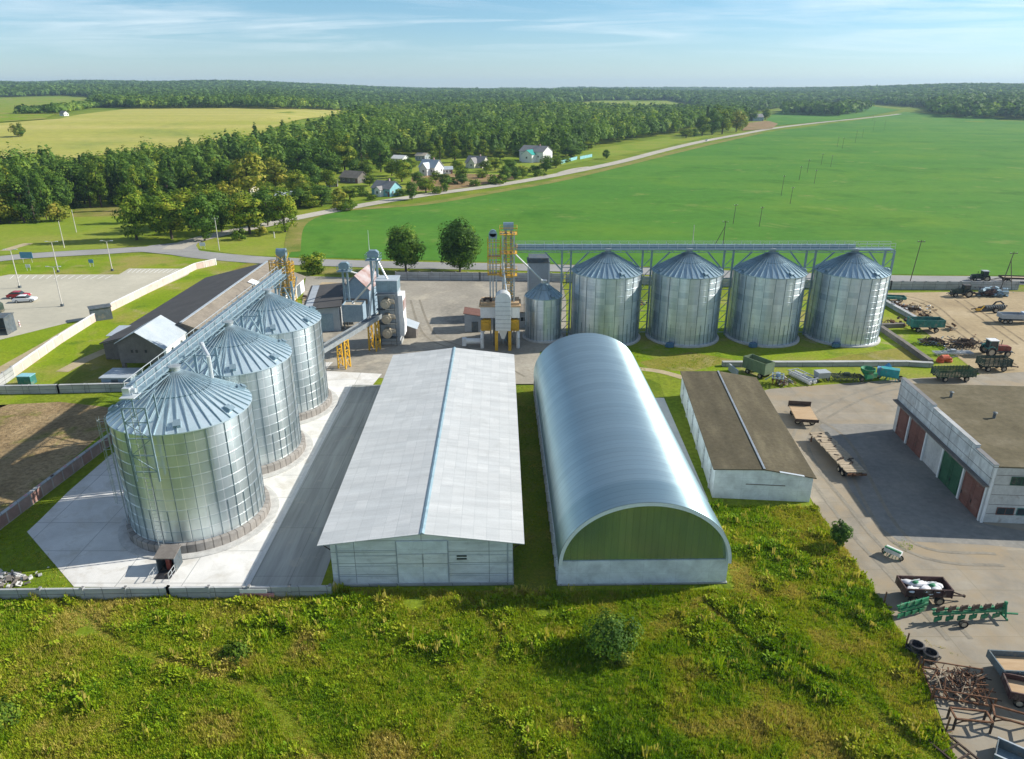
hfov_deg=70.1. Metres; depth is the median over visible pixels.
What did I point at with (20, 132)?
broadleaf tree
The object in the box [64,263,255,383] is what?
dry lawn
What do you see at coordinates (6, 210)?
broadleaf tree
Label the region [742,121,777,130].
bare field
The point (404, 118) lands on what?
forest
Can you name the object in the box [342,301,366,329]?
feed hopper
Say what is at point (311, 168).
broadleaf tree
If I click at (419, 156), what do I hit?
village house
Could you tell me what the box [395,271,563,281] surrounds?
roadside fence
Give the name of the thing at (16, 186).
alder tree
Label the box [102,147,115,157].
alder tree
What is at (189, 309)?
long warehouse
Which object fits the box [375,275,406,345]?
grain dryer
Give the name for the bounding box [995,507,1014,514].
window
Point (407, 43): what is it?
sky
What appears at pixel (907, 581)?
sack
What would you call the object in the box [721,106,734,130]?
broadleaf tree
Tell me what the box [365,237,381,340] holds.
bucket elevator
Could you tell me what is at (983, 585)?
slab yard
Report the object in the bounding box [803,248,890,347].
grain silo
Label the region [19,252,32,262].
road sign
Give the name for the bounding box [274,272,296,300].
gallery support
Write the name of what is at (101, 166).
birch tree
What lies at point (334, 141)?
broadleaf tree
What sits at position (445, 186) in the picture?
garden bush
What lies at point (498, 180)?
garden bush
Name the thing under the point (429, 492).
storage hall
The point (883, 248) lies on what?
gallery end walkway
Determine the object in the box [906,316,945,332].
trailer
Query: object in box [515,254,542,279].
grain chute
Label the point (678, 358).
dry lawn
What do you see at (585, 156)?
board fence
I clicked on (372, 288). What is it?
grain chute
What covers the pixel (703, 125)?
broadleaf tree
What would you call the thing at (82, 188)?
alder tree
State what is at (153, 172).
broadleaf tree
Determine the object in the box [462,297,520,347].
dryer house
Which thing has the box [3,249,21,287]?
street lamp
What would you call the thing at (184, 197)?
broadleaf tree
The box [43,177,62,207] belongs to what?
broadleaf tree
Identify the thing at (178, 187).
alder tree
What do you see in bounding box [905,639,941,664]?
old tyres
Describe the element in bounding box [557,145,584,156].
broadleaf tree
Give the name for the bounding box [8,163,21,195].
broadleaf tree
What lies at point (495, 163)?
broadleaf tree
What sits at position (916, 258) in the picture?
utility pole
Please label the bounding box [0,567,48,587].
scrap heap
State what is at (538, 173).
garden bush
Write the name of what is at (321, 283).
sand patch
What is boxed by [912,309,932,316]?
scrap heap
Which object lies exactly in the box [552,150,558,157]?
broadleaf tree
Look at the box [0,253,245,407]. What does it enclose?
lawn
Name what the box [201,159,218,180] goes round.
broadleaf tree
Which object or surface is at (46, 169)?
alder tree
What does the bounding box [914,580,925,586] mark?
sack
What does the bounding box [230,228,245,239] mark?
garden bush
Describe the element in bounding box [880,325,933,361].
concrete beam
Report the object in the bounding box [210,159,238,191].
broadleaf tree
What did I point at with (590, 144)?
broadleaf tree
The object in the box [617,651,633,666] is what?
wild bush
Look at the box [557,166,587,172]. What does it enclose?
house drive
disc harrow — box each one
[917,336,944,344]
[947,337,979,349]
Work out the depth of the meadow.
223.56 m
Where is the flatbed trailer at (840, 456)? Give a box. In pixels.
[809,432,866,476]
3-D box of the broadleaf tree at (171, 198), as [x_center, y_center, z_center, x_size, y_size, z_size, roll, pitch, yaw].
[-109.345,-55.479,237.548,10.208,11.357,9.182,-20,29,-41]
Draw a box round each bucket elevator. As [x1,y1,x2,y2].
[336,261,354,324]
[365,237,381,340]
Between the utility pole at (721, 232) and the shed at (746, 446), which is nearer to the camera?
the shed at (746, 446)
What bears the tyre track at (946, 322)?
on the dirt yard at (966, 319)
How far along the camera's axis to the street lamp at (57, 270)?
177.51 m
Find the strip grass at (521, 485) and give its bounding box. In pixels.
[0,348,719,588]
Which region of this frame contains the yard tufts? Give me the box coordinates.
[854,540,960,745]
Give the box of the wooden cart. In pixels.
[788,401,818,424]
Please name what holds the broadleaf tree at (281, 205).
on the lawn at (265, 244)
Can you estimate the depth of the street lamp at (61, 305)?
149.61 m
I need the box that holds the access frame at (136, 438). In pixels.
[120,389,163,546]
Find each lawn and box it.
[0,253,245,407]
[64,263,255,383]
[196,230,289,255]
[566,296,969,380]
[641,352,732,370]
[824,347,921,360]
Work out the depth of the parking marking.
175.86 m
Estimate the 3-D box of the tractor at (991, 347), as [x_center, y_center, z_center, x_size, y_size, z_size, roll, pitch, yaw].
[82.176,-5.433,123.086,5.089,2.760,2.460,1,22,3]
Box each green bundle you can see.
[911,579,919,583]
[927,582,936,586]
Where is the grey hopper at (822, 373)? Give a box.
[814,369,830,382]
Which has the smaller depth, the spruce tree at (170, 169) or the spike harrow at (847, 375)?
the spike harrow at (847, 375)
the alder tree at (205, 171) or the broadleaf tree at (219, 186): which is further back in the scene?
the alder tree at (205, 171)
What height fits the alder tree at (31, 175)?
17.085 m
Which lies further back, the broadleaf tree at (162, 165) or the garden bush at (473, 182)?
the garden bush at (473, 182)
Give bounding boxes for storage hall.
[317,347,523,586]
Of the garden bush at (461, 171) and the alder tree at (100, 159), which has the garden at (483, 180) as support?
the garden bush at (461, 171)
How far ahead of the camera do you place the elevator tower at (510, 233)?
123.53 m
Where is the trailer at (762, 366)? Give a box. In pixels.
[742,354,774,378]
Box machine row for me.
[973,286,1013,296]
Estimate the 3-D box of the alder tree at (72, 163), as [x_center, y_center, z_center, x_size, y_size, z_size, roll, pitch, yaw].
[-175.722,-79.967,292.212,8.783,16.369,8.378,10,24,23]
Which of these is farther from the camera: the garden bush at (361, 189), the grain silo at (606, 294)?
the garden bush at (361, 189)
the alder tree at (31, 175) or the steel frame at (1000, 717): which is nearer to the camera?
the steel frame at (1000, 717)
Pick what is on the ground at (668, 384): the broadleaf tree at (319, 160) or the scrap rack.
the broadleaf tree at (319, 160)
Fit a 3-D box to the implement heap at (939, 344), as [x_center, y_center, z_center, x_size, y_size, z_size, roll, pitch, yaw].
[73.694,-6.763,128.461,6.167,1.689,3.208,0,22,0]
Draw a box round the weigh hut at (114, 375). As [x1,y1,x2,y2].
[99,368,143,382]
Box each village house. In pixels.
[59,111,68,115]
[339,170,366,183]
[370,179,402,196]
[391,155,408,162]
[414,152,430,160]
[418,158,444,175]
[443,166,452,173]
[465,154,489,168]
[519,144,552,162]
[748,114,763,120]
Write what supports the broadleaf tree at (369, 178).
on the garden at (445, 162)
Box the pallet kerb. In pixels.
[728,364,738,373]
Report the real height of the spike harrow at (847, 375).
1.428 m
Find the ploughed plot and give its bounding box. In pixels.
[0,402,108,511]
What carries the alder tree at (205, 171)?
on the ground at (668, 384)
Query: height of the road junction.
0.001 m
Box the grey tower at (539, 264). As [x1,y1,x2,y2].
[527,253,549,291]
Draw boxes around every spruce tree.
[23,176,41,223]
[55,166,73,204]
[68,168,82,208]
[105,168,117,204]
[113,161,122,204]
[166,158,181,193]
[356,135,366,161]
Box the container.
[16,373,36,384]
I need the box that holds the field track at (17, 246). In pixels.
[0,243,32,250]
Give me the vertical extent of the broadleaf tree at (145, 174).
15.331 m
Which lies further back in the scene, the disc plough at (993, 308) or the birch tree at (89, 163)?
the birch tree at (89, 163)
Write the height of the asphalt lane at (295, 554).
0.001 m
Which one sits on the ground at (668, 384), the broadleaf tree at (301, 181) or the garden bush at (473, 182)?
the broadleaf tree at (301, 181)
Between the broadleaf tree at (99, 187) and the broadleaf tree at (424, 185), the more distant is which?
the broadleaf tree at (424, 185)
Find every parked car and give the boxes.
[6,290,30,298]
[11,294,37,302]
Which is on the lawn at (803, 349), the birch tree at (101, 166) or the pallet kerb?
the pallet kerb
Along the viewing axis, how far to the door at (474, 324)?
134.90 m
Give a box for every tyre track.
[410,300,515,378]
[419,300,524,376]
[784,411,1004,566]
[791,382,950,639]
[806,388,972,638]
[817,418,995,554]
[907,296,1016,364]
[909,299,979,347]
[955,300,1018,344]
[965,300,1023,341]
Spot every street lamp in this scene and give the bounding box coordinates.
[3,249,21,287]
[45,241,59,271]
[45,266,63,306]
[100,240,113,270]
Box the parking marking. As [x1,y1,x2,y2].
[10,269,177,278]
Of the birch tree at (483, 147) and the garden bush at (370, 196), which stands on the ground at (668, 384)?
the garden bush at (370, 196)
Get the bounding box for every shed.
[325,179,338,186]
[680,371,816,501]
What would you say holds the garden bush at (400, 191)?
on the ground at (668, 384)
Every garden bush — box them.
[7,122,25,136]
[44,201,71,220]
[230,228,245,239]
[254,225,267,235]
[285,195,301,206]
[329,188,348,202]
[330,201,343,208]
[336,202,354,210]
[342,199,357,207]
[354,186,368,195]
[367,194,377,199]
[393,188,406,195]
[431,186,440,193]
[440,182,449,190]
[445,177,457,183]
[454,168,468,177]
[469,179,480,185]
[476,170,488,177]
[487,174,506,183]
[527,165,541,170]
[530,169,547,175]
[556,156,570,161]
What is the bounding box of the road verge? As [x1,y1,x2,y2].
[312,267,1023,291]
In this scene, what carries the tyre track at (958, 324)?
on the dirt yard at (966, 319)
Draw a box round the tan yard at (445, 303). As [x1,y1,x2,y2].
[302,276,565,384]
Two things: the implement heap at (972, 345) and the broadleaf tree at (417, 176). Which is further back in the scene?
the broadleaf tree at (417, 176)
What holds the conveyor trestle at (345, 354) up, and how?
on the tan yard at (445, 303)
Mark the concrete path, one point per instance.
(663, 406)
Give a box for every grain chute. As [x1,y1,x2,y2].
[352,281,371,303]
[368,262,375,316]
[376,259,387,278]
[503,268,506,289]
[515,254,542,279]
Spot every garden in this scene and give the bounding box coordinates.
[331,150,559,203]
[410,173,517,190]
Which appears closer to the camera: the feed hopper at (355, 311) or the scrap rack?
the scrap rack
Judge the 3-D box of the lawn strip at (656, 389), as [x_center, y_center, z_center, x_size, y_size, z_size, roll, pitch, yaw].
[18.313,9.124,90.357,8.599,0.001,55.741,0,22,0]
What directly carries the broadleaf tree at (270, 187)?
on the ground at (668, 384)
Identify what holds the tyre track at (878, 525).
on the slab yard at (983, 585)
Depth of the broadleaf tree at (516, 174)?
356.35 m
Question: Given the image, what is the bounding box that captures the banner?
[239,589,274,597]
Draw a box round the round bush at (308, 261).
[298,250,325,274]
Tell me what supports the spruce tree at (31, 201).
on the meadow
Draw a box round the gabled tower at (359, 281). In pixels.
[342,264,377,316]
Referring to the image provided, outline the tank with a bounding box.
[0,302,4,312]
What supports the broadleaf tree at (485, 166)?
on the garden at (445, 162)
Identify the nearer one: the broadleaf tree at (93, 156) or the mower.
the mower
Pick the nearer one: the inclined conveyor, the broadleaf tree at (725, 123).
the inclined conveyor
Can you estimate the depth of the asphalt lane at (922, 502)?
80.76 m
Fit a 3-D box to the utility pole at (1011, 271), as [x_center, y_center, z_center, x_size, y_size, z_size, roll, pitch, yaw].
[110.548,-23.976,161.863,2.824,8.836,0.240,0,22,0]
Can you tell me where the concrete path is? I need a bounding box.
[655,398,707,499]
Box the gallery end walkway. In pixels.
[855,241,895,252]
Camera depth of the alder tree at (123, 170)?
274.43 m
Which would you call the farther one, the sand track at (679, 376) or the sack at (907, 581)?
the sand track at (679, 376)
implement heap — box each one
[772,376,795,385]
[912,336,949,346]
[935,334,985,348]
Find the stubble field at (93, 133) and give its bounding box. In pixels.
[0,107,340,158]
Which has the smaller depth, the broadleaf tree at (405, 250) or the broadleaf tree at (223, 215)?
the broadleaf tree at (405, 250)
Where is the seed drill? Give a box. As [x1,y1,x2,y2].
[881,545,903,560]
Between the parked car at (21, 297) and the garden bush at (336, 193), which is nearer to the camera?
the parked car at (21, 297)
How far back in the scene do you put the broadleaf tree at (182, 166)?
294.47 m
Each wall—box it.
[0,366,14,384]
[0,382,128,393]
[0,433,111,529]
[0,583,331,600]
[13,258,216,375]
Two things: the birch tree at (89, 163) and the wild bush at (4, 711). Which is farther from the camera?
the birch tree at (89, 163)
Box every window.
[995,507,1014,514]
[1010,477,1023,485]
[1016,508,1023,515]
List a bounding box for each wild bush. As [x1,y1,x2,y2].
[0,694,23,732]
[218,636,253,664]
[579,606,643,664]
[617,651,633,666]
[830,519,853,546]
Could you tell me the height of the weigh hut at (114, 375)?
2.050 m
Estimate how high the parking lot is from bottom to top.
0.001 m
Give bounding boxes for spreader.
[859,366,877,381]
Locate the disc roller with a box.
[788,368,818,384]
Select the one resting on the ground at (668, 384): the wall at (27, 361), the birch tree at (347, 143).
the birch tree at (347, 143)
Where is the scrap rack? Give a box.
[921,659,1001,710]
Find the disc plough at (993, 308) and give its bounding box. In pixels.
[971,301,1007,312]
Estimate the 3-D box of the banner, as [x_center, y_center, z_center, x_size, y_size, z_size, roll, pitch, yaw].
[-22.522,18.881,64.394,3.050,0.930,0.040,0,22,0]
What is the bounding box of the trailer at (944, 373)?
[930,365,977,381]
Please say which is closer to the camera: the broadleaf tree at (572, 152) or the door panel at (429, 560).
the door panel at (429, 560)
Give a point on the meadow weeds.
(78, 692)
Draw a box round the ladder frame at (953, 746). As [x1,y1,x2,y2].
[924,724,978,758]
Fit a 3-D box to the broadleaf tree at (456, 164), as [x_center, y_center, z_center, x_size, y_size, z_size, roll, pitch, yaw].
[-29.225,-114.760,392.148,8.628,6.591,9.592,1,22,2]
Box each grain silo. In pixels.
[96,363,279,559]
[179,320,312,478]
[233,288,338,424]
[522,279,562,343]
[568,248,642,345]
[645,248,723,347]
[724,248,807,347]
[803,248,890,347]
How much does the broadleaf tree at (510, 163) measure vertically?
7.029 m
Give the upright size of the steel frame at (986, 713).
1.060 m
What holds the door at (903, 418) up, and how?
in the garage block
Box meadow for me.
[0,214,178,254]
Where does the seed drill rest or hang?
on the slab yard at (983, 585)
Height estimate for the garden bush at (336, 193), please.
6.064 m
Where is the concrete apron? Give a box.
[27,362,380,586]
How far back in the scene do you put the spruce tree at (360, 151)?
416.07 m
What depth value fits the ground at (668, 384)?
65.96 m
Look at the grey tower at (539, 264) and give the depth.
140.38 m
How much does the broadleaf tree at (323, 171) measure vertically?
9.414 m
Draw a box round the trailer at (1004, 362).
[975,355,1018,371]
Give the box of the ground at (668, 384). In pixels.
[0,94,1023,758]
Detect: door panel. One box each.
[397,554,422,566]
[422,554,447,566]
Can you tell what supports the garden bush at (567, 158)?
on the pasture at (616, 150)
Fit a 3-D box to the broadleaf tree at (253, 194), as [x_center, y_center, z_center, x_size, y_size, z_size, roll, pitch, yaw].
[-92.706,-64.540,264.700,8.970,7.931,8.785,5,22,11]
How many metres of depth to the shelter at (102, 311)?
141.61 m
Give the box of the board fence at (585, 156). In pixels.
[580,154,591,158]
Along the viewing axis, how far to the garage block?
82.56 m
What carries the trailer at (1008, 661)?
on the slab yard at (983, 585)
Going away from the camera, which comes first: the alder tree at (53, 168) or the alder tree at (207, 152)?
the alder tree at (53, 168)
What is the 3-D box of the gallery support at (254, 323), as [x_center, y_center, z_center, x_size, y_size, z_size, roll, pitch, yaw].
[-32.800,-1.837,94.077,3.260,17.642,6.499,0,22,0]
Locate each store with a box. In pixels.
[304,282,345,331]
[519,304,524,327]
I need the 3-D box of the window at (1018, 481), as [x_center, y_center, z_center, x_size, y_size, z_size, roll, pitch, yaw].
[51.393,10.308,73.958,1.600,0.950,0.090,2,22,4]
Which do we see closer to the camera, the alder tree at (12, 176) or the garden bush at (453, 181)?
the alder tree at (12, 176)
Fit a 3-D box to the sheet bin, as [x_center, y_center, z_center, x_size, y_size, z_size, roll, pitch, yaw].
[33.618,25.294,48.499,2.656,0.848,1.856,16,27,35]
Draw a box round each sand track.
[0,321,78,372]
[57,349,104,371]
[639,367,681,378]
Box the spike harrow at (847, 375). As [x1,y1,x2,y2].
[830,371,863,381]
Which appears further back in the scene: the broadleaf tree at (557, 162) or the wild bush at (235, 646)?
the broadleaf tree at (557, 162)
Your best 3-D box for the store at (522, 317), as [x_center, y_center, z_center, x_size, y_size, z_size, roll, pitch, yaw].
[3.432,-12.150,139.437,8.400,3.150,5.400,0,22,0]
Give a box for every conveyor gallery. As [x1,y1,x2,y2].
[119,266,285,399]
[515,241,858,252]
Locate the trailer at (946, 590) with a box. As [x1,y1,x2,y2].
[895,575,965,605]
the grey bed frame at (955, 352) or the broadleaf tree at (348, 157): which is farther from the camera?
the broadleaf tree at (348, 157)
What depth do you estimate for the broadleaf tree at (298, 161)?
351.79 m
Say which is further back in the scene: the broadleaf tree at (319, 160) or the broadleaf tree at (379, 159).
the broadleaf tree at (379, 159)
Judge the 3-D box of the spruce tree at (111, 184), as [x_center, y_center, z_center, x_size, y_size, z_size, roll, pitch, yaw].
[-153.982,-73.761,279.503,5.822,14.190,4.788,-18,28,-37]
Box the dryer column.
[495,289,510,350]
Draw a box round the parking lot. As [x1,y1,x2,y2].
[0,268,188,339]
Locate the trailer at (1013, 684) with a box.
[1000,672,1023,707]
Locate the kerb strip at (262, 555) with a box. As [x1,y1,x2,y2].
[244,385,351,585]
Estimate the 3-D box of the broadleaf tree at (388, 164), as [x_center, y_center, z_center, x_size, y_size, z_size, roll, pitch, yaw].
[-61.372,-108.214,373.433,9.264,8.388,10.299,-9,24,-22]
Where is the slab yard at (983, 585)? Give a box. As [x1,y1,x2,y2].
[764,372,1023,758]
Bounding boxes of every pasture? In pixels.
[0,97,85,121]
[559,128,737,165]
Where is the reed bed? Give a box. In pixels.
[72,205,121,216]
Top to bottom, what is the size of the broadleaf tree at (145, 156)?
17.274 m
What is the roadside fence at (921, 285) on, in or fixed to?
on the ground at (668, 384)
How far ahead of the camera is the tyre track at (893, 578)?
76.62 m
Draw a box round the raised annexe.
[114,315,187,367]
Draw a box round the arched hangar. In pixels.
[533,333,731,585]
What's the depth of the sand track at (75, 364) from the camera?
120.57 m
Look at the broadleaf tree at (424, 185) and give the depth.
311.78 m
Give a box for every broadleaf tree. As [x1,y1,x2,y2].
[0,180,20,220]
[0,184,20,222]
[7,157,28,171]
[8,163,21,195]
[15,126,25,135]
[29,174,53,218]
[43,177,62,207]
[52,169,73,205]
[86,162,110,206]
[88,154,98,166]
[103,154,119,195]
[110,179,148,239]
[134,163,151,193]
[137,152,151,166]
[140,193,162,231]
[145,168,162,196]
[145,194,188,238]
[149,152,159,162]
[156,156,177,187]
[161,192,177,223]
[170,187,202,225]
[174,156,195,193]
[180,192,219,240]
[184,158,195,185]
[195,183,223,202]
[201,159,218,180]
[206,189,234,231]
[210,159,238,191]
[216,148,229,163]
[216,181,242,215]
[224,152,268,193]
[228,191,267,233]
[245,190,268,206]
[252,186,274,225]
[255,181,278,199]
[258,157,288,187]
[266,186,298,231]
[283,138,312,173]
[284,169,309,190]
[289,187,309,206]
[291,181,315,195]
[292,179,314,189]
[300,162,322,185]
[303,194,320,207]
[304,140,335,169]
[305,166,326,184]
[310,184,332,205]
[318,136,331,158]
[320,170,338,187]
[322,152,342,175]
[328,129,344,168]
[331,140,358,169]
[340,185,359,198]
[345,158,362,170]
[357,159,373,173]
[362,173,377,185]
[365,135,389,158]
[368,138,392,171]
[383,159,394,175]
[384,223,426,271]
[389,160,411,181]
[397,159,412,173]
[404,158,416,168]
[405,181,417,198]
[410,171,424,181]
[416,177,435,192]
[422,141,437,158]
[430,171,441,179]
[436,216,483,271]
[438,174,451,182]
[450,160,464,170]
[455,174,467,182]
[477,160,492,170]
[488,158,503,169]
[492,147,508,159]
[498,165,510,180]
[504,159,515,168]
[510,166,521,178]
[511,144,522,157]
[519,168,527,176]
[539,154,553,170]
[551,156,563,167]
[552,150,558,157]
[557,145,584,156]
[574,143,588,151]
[583,141,595,148]
[602,150,609,157]
[679,129,693,137]
[690,129,698,135]
[693,115,711,135]
[704,108,723,134]
[714,104,722,120]
[716,109,734,133]
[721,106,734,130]
[731,110,746,131]
[740,111,749,128]
[747,107,759,119]
[761,108,771,118]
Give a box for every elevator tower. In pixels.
[268,248,296,300]
[487,229,501,340]
[499,222,516,343]
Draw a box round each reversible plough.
[896,596,928,618]
[931,601,1017,627]
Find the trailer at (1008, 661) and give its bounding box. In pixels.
[986,649,1023,675]
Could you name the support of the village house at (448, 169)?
on the ground at (668, 384)
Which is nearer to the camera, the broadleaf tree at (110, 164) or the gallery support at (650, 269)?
the gallery support at (650, 269)
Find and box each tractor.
[946,284,972,297]
[968,270,990,280]
[979,338,1013,356]
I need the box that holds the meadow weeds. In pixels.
[0,498,957,758]
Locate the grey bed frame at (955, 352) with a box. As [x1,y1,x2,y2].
[932,348,973,355]
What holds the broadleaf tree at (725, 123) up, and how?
on the pasture at (616, 150)
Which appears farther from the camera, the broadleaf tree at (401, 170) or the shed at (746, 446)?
the broadleaf tree at (401, 170)
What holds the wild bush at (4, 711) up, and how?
on the ground at (668, 384)
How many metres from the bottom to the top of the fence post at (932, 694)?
1.536 m
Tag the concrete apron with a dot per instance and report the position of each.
(73, 532)
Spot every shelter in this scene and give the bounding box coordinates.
[0,312,16,334]
[87,303,112,320]
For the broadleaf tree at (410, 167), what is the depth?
363.66 m
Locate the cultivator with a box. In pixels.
[765,371,784,386]
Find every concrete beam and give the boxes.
[721,360,933,367]
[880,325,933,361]
[882,322,904,327]
[886,300,917,316]
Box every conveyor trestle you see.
[336,339,350,368]
[367,321,380,351]
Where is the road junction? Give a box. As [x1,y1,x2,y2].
[130,243,199,255]
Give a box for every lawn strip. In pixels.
[511,384,561,591]
[645,378,732,595]
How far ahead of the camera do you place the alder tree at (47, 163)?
293.87 m
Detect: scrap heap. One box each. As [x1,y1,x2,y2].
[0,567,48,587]
[882,316,920,328]
[891,300,936,312]
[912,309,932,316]
[945,323,957,330]
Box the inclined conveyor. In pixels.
[324,313,381,352]
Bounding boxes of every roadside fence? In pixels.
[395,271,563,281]
[565,274,1019,289]
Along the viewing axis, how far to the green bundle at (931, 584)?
63.83 m
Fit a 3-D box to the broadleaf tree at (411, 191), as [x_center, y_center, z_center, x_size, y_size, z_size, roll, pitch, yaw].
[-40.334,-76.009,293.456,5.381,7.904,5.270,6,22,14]
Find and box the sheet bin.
[993,736,1023,758]
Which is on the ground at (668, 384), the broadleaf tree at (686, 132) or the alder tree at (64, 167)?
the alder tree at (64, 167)
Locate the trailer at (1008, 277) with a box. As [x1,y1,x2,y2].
[991,275,1023,281]
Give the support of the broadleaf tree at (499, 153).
on the garden at (445, 162)
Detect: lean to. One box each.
[106,325,130,336]
[404,318,418,337]
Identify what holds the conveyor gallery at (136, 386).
on the gallery support at (254, 323)
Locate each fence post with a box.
[930,686,936,701]
[945,716,951,732]
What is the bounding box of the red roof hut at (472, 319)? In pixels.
[463,307,484,331]
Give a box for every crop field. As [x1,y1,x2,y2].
[289,112,1023,275]
[587,101,691,105]
[767,106,896,124]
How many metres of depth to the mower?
119.92 m
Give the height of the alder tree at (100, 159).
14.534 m
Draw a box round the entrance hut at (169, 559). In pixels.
[149,544,182,581]
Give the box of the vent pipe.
[199,342,213,377]
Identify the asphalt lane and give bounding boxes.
[250,385,380,585]
[819,424,1023,547]
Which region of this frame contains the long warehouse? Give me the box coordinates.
[99,261,305,358]
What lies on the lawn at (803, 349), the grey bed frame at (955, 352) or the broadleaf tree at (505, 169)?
the grey bed frame at (955, 352)
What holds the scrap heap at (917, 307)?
on the dirt yard at (966, 319)
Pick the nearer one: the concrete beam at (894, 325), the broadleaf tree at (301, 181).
the concrete beam at (894, 325)
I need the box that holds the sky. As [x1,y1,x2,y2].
[0,0,1023,87]
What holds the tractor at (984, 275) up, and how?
on the road at (326, 262)
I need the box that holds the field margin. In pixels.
[284,133,760,251]
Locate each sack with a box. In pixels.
[901,579,914,585]
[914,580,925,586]
[920,585,930,592]
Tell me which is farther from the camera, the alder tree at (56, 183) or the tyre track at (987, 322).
the alder tree at (56, 183)
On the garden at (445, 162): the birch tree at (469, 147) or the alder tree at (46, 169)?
the birch tree at (469, 147)
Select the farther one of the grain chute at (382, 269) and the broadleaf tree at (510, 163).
the broadleaf tree at (510, 163)
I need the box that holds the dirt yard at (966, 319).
[888,291,1023,373]
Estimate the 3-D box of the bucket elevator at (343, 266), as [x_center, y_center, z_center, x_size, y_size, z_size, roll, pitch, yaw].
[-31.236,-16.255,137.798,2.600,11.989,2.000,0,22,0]
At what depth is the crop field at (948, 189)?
282.98 m
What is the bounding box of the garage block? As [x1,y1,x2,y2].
[893,377,1023,523]
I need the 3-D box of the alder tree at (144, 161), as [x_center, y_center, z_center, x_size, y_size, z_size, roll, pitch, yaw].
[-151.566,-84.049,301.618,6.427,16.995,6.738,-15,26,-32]
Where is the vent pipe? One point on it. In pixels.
(207, 354)
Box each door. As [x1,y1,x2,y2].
[296,284,300,296]
[321,314,333,330]
[340,307,342,325]
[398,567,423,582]
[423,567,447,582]
[472,322,477,331]
[895,408,908,440]
[906,419,918,450]
[913,426,925,457]
[938,450,953,486]
[947,460,962,495]
[958,471,974,508]
[968,480,984,517]
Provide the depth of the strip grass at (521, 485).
76.57 m
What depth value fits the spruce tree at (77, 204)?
272.50 m
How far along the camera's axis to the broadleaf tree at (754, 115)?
993.58 m
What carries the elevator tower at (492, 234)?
on the tan yard at (445, 303)
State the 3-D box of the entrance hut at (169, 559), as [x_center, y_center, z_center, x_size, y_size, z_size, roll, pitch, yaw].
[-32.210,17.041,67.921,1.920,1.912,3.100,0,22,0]
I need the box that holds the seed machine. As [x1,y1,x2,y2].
[877,363,902,382]
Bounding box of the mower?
[936,355,957,362]
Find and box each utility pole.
[715,221,725,243]
[910,240,924,280]
[1000,252,1017,289]
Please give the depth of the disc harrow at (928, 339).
128.34 m
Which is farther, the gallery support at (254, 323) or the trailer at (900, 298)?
the trailer at (900, 298)
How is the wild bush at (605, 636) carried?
on the ground at (668, 384)
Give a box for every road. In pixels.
[0,247,1023,283]
[163,114,898,248]
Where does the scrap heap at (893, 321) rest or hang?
on the lawn at (803, 349)
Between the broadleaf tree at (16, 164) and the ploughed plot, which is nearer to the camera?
the ploughed plot
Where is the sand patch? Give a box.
[303,282,335,301]
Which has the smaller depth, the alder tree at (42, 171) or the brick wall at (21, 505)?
the brick wall at (21, 505)
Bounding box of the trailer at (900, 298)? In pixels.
[887,294,906,301]
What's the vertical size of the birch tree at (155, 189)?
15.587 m
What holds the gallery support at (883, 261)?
on the lawn at (803, 349)
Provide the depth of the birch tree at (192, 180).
287.38 m
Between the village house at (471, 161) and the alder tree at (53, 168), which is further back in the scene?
the village house at (471, 161)
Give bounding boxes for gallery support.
[182,335,226,378]
[232,299,266,334]
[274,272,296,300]
[545,251,588,332]
[626,251,669,332]
[708,251,751,333]
[791,251,834,334]
[869,250,895,334]
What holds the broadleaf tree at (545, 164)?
on the ground at (668, 384)
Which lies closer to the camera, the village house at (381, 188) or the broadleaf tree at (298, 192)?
the broadleaf tree at (298, 192)
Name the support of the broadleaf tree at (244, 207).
on the lawn at (265, 244)
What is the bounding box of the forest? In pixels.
[0,79,1023,174]
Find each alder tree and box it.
[4,174,28,218]
[5,177,34,222]
[17,167,34,211]
[26,169,46,212]
[35,165,61,204]
[37,164,53,173]
[38,157,49,168]
[43,174,72,207]
[48,163,59,175]
[58,159,78,202]
[67,158,78,198]
[71,163,86,203]
[75,168,97,207]
[79,156,89,171]
[96,156,105,167]
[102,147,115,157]
[114,159,134,198]
[116,157,128,180]
[127,156,143,171]
[134,167,150,199]
[139,155,150,175]
[156,168,177,193]
[173,162,185,191]
[190,156,204,183]
[196,161,216,191]
[202,147,213,161]
[205,154,217,162]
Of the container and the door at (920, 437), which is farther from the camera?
the container
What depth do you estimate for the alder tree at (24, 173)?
252.19 m
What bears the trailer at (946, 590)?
on the slab yard at (983, 585)
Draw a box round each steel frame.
[946,706,993,733]
[989,704,1023,725]
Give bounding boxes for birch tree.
[1,168,11,181]
[85,159,97,197]
[97,161,109,197]
[126,165,143,198]
[146,176,163,210]
[186,171,201,194]
[343,133,355,168]
[434,135,444,160]
[447,132,461,160]
[464,140,475,156]
[478,140,488,155]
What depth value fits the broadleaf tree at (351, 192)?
292.28 m
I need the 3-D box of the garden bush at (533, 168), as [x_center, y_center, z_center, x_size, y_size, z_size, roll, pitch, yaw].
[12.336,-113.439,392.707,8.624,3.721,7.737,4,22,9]
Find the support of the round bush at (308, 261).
on the ground at (668, 384)

